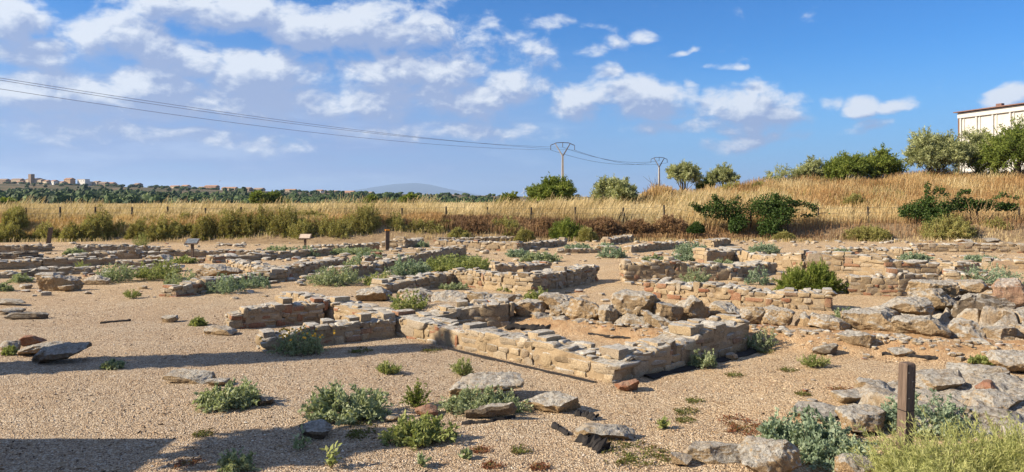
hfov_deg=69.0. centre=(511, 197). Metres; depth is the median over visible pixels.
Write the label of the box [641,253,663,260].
leafy weed
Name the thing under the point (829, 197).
green tufts
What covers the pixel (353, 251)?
leafy weed
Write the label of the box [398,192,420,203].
field tree
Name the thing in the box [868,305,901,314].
boulder
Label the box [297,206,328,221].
broom shrub
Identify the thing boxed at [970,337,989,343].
boulder
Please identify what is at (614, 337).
geotextile
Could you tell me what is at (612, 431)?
boulder
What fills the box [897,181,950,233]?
vine
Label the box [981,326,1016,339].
boulder
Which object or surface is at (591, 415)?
geotextile
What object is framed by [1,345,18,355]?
leafy weed
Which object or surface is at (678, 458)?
loose stone
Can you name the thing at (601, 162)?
power cable
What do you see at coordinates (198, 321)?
leafy weed
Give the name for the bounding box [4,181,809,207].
dry grass
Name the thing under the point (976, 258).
leafy weed
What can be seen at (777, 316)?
boulder
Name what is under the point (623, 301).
boulder
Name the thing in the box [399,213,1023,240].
dead scrub
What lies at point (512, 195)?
field bush
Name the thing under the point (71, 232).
broom shrub
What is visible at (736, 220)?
vine
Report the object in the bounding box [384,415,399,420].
loose stone
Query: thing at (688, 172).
olive tree
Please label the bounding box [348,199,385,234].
broom shrub
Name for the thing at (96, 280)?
boulder
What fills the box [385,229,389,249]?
wooden post
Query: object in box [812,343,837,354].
boulder
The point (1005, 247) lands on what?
stone wall
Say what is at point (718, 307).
boulder
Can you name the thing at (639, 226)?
broom shrub
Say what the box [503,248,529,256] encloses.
leafy weed
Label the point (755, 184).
broom shrub
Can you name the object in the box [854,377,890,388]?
boulder
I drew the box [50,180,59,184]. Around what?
village house
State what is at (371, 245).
stone wall
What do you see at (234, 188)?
village house
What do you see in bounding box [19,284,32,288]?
loose stone
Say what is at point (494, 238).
stone wall
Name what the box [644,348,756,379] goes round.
geotextile
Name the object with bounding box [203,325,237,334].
boulder
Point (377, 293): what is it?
boulder
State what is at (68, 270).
stone wall
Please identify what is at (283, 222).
broom shrub
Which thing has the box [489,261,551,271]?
stone wall
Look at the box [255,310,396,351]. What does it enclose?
stone wall
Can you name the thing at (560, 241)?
stone wall
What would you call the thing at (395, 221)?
broom shrub
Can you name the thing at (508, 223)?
broom shrub
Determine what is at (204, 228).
broom shrub
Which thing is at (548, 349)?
stone wall
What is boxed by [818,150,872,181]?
hill bush
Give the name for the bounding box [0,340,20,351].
loose stone
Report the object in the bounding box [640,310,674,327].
boulder
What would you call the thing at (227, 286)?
leafy weed
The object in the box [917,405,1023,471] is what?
yellow broom
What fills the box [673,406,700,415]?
creeping weed
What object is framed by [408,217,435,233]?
broom shrub
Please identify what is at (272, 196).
field tree
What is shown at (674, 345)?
stone wall
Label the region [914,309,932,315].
loose stone
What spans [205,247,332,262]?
stone wall
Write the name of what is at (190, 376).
boulder
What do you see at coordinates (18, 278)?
leafy weed
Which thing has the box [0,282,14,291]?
leafy weed
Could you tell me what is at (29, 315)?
boulder
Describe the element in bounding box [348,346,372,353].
creeping weed
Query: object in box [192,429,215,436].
creeping weed
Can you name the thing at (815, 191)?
rusty grass
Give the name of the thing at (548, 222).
broom shrub
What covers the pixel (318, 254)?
leafy weed
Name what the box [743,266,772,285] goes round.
leafy weed
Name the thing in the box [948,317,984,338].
boulder
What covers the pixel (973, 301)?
boulder
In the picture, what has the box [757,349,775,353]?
creeping weed
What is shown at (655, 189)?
rusty grass clump
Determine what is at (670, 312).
boulder
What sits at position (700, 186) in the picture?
olive bush
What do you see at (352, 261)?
leafy weed
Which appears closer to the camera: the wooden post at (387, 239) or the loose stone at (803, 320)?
the loose stone at (803, 320)
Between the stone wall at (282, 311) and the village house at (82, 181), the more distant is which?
the village house at (82, 181)
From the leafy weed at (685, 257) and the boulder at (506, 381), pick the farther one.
the leafy weed at (685, 257)
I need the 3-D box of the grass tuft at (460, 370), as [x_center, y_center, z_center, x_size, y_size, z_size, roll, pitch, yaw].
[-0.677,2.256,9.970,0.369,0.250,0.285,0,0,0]
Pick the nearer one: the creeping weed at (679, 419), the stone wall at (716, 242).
the creeping weed at (679, 419)
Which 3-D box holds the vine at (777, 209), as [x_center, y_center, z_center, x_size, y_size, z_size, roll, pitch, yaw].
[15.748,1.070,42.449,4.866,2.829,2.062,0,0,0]
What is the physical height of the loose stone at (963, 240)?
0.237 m
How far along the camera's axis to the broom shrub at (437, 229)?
40.94 m
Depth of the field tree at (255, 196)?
168.95 m
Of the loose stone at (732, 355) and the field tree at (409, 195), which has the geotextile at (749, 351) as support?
the loose stone at (732, 355)
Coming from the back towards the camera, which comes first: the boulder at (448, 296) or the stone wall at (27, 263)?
the stone wall at (27, 263)
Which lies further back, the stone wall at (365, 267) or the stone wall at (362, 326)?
the stone wall at (365, 267)
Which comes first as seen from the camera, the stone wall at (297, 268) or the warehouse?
the stone wall at (297, 268)
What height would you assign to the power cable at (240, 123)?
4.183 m
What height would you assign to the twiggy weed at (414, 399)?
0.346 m
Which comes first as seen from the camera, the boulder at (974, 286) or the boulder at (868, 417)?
the boulder at (868, 417)
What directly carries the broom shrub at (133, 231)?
on the ground at (136, 352)
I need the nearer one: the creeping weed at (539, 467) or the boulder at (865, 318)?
the creeping weed at (539, 467)
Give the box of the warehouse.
[953,103,1023,171]
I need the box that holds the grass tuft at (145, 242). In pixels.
[131,233,148,245]
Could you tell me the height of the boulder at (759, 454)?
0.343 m
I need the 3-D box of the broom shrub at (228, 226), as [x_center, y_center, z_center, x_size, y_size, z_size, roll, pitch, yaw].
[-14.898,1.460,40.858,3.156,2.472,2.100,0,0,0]
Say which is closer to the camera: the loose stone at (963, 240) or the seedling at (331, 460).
the seedling at (331, 460)
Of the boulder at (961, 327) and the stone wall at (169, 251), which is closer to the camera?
the boulder at (961, 327)
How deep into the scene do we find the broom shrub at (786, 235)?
40.79 m
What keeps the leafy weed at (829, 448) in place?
on the ground at (136, 352)
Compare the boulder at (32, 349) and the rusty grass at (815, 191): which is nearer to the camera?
the boulder at (32, 349)
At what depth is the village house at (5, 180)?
1195.67 m
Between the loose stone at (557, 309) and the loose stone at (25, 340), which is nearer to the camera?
the loose stone at (25, 340)
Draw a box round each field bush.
[496,190,522,203]
[524,171,579,204]
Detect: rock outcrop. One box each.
[847,367,1023,438]
[901,295,1023,327]
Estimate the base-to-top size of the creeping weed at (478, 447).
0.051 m
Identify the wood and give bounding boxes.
[0,181,500,202]
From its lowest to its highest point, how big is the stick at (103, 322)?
0.053 m
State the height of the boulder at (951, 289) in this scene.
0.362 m
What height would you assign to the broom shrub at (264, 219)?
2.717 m
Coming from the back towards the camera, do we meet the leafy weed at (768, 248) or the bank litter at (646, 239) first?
the bank litter at (646, 239)
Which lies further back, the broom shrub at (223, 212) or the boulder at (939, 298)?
the broom shrub at (223, 212)
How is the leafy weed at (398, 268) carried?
on the ground at (136, 352)
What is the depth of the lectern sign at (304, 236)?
34.60 m
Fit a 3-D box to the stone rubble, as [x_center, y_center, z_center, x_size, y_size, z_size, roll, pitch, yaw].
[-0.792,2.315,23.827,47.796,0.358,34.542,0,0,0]
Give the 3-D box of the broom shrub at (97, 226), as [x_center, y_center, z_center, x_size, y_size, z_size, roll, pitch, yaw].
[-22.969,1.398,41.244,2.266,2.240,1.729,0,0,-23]
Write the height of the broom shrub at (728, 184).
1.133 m
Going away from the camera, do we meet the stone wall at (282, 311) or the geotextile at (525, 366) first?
the geotextile at (525, 366)
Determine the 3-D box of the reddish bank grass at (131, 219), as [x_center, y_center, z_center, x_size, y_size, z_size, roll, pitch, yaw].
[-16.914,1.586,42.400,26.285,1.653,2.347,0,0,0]
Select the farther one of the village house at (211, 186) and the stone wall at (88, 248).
the village house at (211, 186)
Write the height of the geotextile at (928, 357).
0.081 m
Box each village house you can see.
[0,179,10,183]
[11,178,24,183]
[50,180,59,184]
[64,178,74,183]
[77,179,89,185]
[204,185,219,189]
[221,187,237,189]
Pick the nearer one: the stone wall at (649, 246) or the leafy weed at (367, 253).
the leafy weed at (367, 253)
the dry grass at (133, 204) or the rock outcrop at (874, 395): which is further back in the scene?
the dry grass at (133, 204)
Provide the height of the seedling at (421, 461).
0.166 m
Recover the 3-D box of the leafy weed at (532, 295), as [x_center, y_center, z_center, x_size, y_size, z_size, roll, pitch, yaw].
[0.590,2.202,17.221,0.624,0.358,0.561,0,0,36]
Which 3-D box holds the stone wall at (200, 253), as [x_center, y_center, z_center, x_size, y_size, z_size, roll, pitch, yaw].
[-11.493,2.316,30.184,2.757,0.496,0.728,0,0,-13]
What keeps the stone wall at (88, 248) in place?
on the ground at (136, 352)
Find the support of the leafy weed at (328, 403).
on the ground at (136, 352)
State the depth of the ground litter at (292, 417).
7.78 m
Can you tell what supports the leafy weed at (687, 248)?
on the ground at (136, 352)
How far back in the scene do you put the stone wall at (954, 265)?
23.32 m
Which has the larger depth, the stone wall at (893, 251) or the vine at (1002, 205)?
the vine at (1002, 205)
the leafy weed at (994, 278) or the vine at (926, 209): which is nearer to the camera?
the leafy weed at (994, 278)
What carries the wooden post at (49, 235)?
on the ground at (136, 352)
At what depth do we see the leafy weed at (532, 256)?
27.81 m
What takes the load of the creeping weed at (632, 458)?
on the ground at (136, 352)
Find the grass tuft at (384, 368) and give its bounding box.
[375,360,402,373]
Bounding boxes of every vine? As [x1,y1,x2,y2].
[688,193,750,233]
[744,192,829,239]
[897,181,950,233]
[945,188,1019,221]
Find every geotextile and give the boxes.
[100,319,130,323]
[448,348,596,382]
[462,415,515,424]
[504,323,550,330]
[551,422,568,435]
[574,409,598,420]
[574,433,610,452]
[588,333,629,338]
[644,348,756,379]
[882,351,935,359]
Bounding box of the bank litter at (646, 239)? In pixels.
[5,220,1023,242]
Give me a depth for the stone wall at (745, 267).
22.98 m
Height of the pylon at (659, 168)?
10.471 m
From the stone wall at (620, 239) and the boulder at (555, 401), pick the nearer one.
the boulder at (555, 401)
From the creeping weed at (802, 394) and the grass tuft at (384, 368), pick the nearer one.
the creeping weed at (802, 394)
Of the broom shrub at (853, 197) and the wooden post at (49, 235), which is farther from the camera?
the broom shrub at (853, 197)
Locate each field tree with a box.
[0,196,18,205]
[248,190,268,204]
[265,190,283,203]
[363,193,378,202]
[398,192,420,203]
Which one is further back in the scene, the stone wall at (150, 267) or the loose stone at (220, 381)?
the stone wall at (150, 267)
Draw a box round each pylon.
[550,142,574,180]
[652,157,667,185]
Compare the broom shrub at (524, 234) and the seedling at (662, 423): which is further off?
the broom shrub at (524, 234)
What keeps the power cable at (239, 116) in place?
attached to the pylon at (562, 171)
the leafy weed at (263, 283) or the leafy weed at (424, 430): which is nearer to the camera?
the leafy weed at (424, 430)
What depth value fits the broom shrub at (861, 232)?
41.14 m
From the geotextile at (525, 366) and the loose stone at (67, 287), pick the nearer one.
the geotextile at (525, 366)
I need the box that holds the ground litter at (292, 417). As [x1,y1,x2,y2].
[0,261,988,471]
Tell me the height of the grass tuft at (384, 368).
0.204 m
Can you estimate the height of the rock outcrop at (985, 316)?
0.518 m
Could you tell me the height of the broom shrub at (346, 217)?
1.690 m
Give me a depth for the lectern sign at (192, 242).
28.84 m
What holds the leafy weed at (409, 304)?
on the ground at (136, 352)
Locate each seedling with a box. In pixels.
[290,424,311,449]
[319,440,341,468]
[416,450,431,468]
[457,447,472,458]
[655,415,670,428]
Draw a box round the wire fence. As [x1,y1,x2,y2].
[25,205,1019,229]
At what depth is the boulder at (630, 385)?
9.17 m
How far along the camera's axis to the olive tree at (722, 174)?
61.54 m
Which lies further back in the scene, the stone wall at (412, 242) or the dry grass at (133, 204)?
the dry grass at (133, 204)
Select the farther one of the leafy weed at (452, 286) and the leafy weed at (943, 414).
the leafy weed at (452, 286)
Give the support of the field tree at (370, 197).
on the ground at (136, 352)
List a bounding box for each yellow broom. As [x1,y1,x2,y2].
[840,427,985,471]
[853,404,1023,471]
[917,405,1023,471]
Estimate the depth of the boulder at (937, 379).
8.93 m
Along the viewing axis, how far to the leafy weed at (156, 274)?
21.70 m
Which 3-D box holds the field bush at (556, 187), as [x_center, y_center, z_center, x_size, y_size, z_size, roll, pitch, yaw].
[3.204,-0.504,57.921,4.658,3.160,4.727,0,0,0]
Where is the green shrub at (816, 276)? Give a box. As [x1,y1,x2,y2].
[771,256,849,293]
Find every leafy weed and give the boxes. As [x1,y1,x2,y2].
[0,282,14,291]
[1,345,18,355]
[7,273,34,282]
[62,246,85,254]
[94,261,140,282]
[99,358,125,369]
[133,257,182,280]
[163,267,195,284]
[172,254,198,263]
[188,316,208,326]
[192,375,271,413]
[205,272,248,294]
[214,447,261,471]
[236,269,270,288]
[259,324,334,356]
[263,245,296,250]
[294,245,322,256]
[297,379,392,425]
[303,265,362,286]
[329,246,382,254]
[342,257,360,264]
[352,251,382,260]
[360,270,387,285]
[377,409,460,450]
[384,253,432,276]
[387,289,428,309]
[415,240,429,246]
[421,253,493,271]
[432,384,533,416]
[439,282,470,289]
[495,286,511,292]
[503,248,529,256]
[518,251,562,261]
[522,285,547,299]
[563,242,593,248]
[597,244,627,258]
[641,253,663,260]
[671,252,693,260]
[672,240,707,253]
[678,267,711,281]
[687,348,717,368]
[713,258,733,263]
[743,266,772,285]
[745,326,778,350]
[746,242,779,253]
[752,404,851,451]
[799,426,879,471]
[828,247,850,251]
[831,307,851,317]
[880,388,972,440]
[896,252,934,260]
[961,254,998,261]
[961,262,1023,284]
[967,353,993,364]
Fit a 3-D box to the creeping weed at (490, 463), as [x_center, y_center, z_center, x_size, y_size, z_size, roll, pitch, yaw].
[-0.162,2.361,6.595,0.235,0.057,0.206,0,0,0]
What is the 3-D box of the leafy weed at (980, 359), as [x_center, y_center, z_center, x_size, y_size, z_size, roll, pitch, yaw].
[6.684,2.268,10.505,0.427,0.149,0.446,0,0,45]
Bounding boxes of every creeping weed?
[174,456,205,469]
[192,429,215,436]
[345,420,378,440]
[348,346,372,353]
[420,346,443,352]
[469,445,492,453]
[480,459,506,469]
[510,443,532,454]
[528,462,551,470]
[602,438,678,468]
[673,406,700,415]
[675,416,695,422]
[685,396,704,403]
[716,413,761,435]
[725,369,746,377]
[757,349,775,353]
[776,366,799,372]
[794,390,811,396]
[827,384,852,389]
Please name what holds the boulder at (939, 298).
on the rock outcrop at (985, 316)
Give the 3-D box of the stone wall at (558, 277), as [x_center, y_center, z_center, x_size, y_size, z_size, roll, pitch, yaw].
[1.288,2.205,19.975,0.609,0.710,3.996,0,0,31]
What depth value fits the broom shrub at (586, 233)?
40.16 m
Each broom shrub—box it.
[0,202,30,229]
[0,223,29,241]
[27,220,60,240]
[58,222,84,241]
[78,204,115,240]
[111,219,130,236]
[123,219,147,239]
[135,214,158,223]
[140,213,184,241]
[176,221,194,234]
[177,210,192,223]
[190,212,217,241]
[212,203,260,239]
[213,209,229,217]
[248,199,277,234]
[265,197,317,237]
[287,218,316,239]
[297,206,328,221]
[310,213,359,239]
[337,214,360,222]
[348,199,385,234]
[385,211,409,230]
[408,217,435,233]
[424,220,446,232]
[447,226,471,237]
[462,216,492,235]
[486,214,519,235]
[513,226,535,241]
[528,214,555,234]
[546,215,583,239]
[576,225,598,241]
[587,216,622,236]
[621,218,655,235]
[652,213,688,234]
[685,220,707,232]
[718,181,745,193]
[749,181,771,189]
[771,229,796,240]
[841,192,865,208]
[841,224,892,241]
[916,213,978,239]
[977,216,1014,229]
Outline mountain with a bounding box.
[352,183,482,195]
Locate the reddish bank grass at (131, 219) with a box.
[0,211,444,235]
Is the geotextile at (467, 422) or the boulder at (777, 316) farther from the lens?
the boulder at (777, 316)
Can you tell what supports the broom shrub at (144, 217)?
on the ground at (136, 352)
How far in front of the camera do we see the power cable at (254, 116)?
69.30 m
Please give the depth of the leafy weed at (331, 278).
20.17 m
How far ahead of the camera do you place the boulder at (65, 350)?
10.77 m
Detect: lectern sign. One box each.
[184,238,200,257]
[298,234,311,244]
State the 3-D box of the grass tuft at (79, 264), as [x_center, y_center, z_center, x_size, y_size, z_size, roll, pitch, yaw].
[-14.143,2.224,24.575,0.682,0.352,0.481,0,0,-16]
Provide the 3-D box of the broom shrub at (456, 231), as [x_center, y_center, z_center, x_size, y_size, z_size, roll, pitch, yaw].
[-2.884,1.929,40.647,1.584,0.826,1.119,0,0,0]
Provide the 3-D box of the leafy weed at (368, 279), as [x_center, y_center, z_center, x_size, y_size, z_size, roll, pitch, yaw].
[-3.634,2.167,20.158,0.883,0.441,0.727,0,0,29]
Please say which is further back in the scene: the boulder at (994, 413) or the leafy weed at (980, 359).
the leafy weed at (980, 359)
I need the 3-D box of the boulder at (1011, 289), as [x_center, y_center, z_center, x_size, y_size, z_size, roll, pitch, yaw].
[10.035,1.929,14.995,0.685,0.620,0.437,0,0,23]
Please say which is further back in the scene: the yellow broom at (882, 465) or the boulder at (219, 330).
the boulder at (219, 330)
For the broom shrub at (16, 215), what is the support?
on the ground at (136, 352)
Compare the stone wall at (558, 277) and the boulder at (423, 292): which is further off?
the stone wall at (558, 277)
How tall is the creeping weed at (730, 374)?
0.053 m
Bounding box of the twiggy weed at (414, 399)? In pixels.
[399,378,430,406]
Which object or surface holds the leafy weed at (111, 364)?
on the ground at (136, 352)
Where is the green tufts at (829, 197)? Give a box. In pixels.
[586,173,1023,215]
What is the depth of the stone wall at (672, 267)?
21.35 m
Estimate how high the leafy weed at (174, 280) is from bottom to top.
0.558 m
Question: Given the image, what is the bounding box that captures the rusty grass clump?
[637,183,684,200]
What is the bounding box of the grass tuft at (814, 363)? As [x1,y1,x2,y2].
[796,353,830,367]
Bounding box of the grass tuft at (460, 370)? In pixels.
[449,356,473,375]
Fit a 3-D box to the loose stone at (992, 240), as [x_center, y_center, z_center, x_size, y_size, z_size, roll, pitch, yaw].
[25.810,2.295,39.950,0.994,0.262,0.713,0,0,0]
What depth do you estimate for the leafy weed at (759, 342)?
11.71 m
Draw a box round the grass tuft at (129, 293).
[122,288,140,298]
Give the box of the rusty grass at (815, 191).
[642,166,1023,233]
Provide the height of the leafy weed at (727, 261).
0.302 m
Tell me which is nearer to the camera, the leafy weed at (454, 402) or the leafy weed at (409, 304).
the leafy weed at (454, 402)
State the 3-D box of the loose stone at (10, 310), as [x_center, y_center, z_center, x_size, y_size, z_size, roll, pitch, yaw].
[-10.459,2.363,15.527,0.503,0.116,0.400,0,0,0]
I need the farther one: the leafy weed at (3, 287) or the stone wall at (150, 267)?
the stone wall at (150, 267)
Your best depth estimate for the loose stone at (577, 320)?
13.10 m
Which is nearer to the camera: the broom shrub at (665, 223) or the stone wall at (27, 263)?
the stone wall at (27, 263)
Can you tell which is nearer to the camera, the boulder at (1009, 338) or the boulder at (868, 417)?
the boulder at (868, 417)
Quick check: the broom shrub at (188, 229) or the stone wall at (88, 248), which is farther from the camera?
the broom shrub at (188, 229)
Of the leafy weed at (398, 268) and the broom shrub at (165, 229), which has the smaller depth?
the leafy weed at (398, 268)
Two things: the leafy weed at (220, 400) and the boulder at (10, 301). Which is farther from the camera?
the boulder at (10, 301)
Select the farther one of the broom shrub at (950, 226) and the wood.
the wood
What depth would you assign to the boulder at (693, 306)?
13.15 m
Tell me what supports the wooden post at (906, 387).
on the ground at (136, 352)
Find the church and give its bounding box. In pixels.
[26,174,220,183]
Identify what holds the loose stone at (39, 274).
on the ground at (136, 352)
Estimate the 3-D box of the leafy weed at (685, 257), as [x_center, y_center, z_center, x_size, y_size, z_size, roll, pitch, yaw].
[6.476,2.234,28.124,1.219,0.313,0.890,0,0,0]
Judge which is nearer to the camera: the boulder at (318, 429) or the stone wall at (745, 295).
the boulder at (318, 429)
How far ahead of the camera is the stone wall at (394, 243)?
35.63 m
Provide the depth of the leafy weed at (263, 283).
19.53 m
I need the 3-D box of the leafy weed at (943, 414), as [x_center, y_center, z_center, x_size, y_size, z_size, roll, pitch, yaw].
[4.176,2.162,7.601,0.914,0.423,0.741,0,0,38]
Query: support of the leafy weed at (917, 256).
on the ground at (136, 352)
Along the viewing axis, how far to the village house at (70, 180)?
1188.36 m
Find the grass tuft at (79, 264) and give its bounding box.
[73,260,91,266]
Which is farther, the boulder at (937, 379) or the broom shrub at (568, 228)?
the broom shrub at (568, 228)
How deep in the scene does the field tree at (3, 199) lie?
109.47 m
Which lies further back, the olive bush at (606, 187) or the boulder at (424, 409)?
the olive bush at (606, 187)
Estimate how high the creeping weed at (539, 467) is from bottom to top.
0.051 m
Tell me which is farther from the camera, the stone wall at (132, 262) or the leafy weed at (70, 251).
the leafy weed at (70, 251)
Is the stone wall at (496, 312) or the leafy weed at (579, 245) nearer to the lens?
the stone wall at (496, 312)
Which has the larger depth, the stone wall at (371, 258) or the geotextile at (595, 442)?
the stone wall at (371, 258)
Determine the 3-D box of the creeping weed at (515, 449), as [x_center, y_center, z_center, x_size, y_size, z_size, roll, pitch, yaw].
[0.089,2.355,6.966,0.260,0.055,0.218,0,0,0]
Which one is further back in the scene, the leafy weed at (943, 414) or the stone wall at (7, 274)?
the stone wall at (7, 274)
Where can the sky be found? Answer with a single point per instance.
(752, 86)
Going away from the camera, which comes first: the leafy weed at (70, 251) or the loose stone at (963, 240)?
the leafy weed at (70, 251)
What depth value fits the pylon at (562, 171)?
119.89 m
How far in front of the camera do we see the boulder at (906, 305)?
13.67 m
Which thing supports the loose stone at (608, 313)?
on the ground at (136, 352)
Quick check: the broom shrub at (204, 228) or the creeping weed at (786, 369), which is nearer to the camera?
the creeping weed at (786, 369)
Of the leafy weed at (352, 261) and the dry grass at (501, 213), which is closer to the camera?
the leafy weed at (352, 261)
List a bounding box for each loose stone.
[0,307,25,312]
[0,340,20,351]
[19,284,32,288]
[19,335,46,345]
[35,272,59,277]
[58,285,73,290]
[150,254,173,259]
[160,315,178,321]
[204,378,229,385]
[258,394,273,405]
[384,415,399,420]
[549,299,568,316]
[550,315,569,319]
[571,318,584,322]
[598,304,619,322]
[671,452,691,465]
[725,352,737,359]
[794,311,811,326]
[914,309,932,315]
[953,239,972,241]
[981,238,1000,242]
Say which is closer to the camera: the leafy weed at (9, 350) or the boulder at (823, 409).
the boulder at (823, 409)
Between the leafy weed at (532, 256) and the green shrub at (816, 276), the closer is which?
the green shrub at (816, 276)
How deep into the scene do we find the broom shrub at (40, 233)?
41.13 m
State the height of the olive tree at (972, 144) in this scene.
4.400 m
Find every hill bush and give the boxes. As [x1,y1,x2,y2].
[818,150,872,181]
[859,142,913,179]
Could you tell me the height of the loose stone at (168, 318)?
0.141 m
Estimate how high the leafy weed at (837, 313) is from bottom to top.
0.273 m
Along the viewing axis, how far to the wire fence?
43.55 m
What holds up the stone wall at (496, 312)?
on the ground at (136, 352)
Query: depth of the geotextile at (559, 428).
7.61 m
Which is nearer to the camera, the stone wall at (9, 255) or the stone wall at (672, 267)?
the stone wall at (672, 267)
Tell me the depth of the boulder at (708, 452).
6.71 m
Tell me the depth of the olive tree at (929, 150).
55.10 m
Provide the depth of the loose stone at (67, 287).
18.78 m
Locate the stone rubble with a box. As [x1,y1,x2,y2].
[13,238,1023,467]
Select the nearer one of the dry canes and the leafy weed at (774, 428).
the leafy weed at (774, 428)
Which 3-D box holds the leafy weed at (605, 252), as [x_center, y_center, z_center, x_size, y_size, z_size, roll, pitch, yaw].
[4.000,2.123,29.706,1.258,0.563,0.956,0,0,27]
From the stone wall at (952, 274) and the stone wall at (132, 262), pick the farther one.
the stone wall at (132, 262)
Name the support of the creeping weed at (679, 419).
on the ground at (136, 352)
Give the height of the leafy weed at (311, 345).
0.451 m
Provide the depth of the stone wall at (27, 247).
32.42 m
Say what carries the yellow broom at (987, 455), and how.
on the ground at (136, 352)
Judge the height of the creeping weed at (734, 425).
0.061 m
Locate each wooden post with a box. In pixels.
[46,227,52,243]
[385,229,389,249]
[896,361,915,453]
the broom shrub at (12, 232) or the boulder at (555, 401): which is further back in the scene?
the broom shrub at (12, 232)
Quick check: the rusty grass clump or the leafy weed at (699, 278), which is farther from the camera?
the rusty grass clump
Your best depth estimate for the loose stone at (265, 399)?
8.54 m
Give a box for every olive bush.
[589,174,639,203]
[694,176,713,189]
[762,163,799,181]
[791,155,829,180]
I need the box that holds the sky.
[0,0,1023,196]
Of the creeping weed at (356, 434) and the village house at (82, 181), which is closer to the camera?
the creeping weed at (356, 434)
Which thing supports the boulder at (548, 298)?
on the boulder at (525, 307)
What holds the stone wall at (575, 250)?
on the ground at (136, 352)
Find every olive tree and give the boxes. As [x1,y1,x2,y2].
[665,159,706,190]
[705,162,740,186]
[900,125,971,174]
[958,124,1007,172]
[971,113,1023,178]
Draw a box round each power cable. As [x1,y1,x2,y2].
[1,80,542,146]
[2,78,565,149]
[3,89,533,149]
[552,150,645,164]
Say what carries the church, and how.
on the ground at (136, 352)
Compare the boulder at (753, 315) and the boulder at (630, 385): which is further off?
the boulder at (753, 315)
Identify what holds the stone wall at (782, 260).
on the ground at (136, 352)
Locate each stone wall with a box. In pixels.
[0,243,54,252]
[0,251,39,258]
[0,255,117,269]
[0,269,29,278]
[27,266,96,275]
[67,249,143,259]
[76,243,160,252]
[114,259,170,266]
[118,264,184,272]
[142,248,190,255]
[159,272,264,296]
[194,248,263,257]
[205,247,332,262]
[224,297,327,328]
[226,258,287,281]
[254,257,348,281]
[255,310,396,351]
[275,291,640,382]
[310,242,380,250]
[327,245,466,276]
[361,254,394,261]
[370,271,454,292]
[381,240,404,247]
[393,237,423,247]
[414,297,514,327]
[434,237,522,250]
[435,236,513,240]
[448,267,546,292]
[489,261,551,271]
[514,264,599,294]
[517,237,567,250]
[556,247,600,253]
[581,313,750,382]
[601,234,633,244]
[619,256,738,281]
[622,239,688,252]
[643,277,837,310]
[692,246,745,262]
[702,237,730,246]
[722,260,777,277]
[735,249,808,269]
[805,251,939,274]
[825,245,919,257]
[845,267,941,295]
[907,242,1023,252]
[937,260,979,273]
[941,269,989,279]
[981,257,1023,269]
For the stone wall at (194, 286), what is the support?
on the ground at (136, 352)
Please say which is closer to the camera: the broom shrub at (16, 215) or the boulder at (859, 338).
the boulder at (859, 338)
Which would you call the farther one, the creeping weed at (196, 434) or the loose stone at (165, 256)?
the loose stone at (165, 256)
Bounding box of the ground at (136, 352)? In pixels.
[0,184,1023,471]
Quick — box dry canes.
[953,198,1017,223]
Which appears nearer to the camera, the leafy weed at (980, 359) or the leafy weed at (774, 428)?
the leafy weed at (774, 428)
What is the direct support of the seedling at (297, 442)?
on the ground at (136, 352)
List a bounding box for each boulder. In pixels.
[0,299,25,304]
[4,312,48,319]
[17,341,64,354]
[32,342,91,363]
[36,275,84,290]
[82,275,110,284]
[162,368,216,383]
[195,264,243,276]
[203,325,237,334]
[298,419,332,438]
[355,286,392,300]
[397,287,433,301]
[414,404,438,415]
[431,290,466,301]
[448,371,523,398]
[464,402,516,417]
[467,292,490,302]
[486,293,517,301]
[514,298,546,316]
[523,391,580,412]
[529,312,549,318]
[538,292,573,309]
[564,297,598,319]
[575,423,634,439]
[593,245,618,249]
[610,289,660,315]
[614,379,638,390]
[616,313,644,324]
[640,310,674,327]
[653,301,683,320]
[675,295,709,320]
[686,441,741,463]
[707,301,739,317]
[737,435,801,471]
[740,307,764,323]
[759,305,794,325]
[791,401,837,421]
[807,314,851,330]
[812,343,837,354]
[830,389,860,403]
[834,453,874,471]
[835,404,885,433]
[839,329,875,347]
[840,307,895,331]
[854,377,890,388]
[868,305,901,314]
[882,296,933,313]
[887,346,914,356]
[890,315,950,338]
[905,279,959,297]
[906,287,956,309]
[915,369,965,390]
[946,279,989,294]
[946,362,1010,374]
[948,293,1015,319]
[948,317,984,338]
[950,406,1023,432]
[961,388,1023,408]
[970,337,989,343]
[974,379,996,388]
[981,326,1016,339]
[985,349,1023,371]
[991,277,1023,307]
[992,336,1014,339]
[1008,324,1023,338]
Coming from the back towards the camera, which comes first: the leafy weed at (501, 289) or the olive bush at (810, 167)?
the olive bush at (810, 167)
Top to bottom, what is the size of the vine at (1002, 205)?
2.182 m
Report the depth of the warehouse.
104.81 m
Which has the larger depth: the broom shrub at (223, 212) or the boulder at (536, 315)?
the broom shrub at (223, 212)
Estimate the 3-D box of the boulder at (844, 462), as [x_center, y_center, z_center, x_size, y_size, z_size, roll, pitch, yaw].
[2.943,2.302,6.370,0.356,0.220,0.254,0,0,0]
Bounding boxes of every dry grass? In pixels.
[0,169,1023,230]
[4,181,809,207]
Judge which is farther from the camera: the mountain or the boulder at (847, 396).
the mountain
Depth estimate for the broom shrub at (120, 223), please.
41.51 m
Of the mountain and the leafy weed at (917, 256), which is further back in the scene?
the mountain
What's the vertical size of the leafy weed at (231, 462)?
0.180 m
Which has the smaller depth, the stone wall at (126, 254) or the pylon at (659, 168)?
the stone wall at (126, 254)
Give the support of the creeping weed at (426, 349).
on the ground at (136, 352)
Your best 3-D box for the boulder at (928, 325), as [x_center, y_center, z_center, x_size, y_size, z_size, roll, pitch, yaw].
[6.545,2.089,11.959,0.864,0.420,0.618,0,0,21]

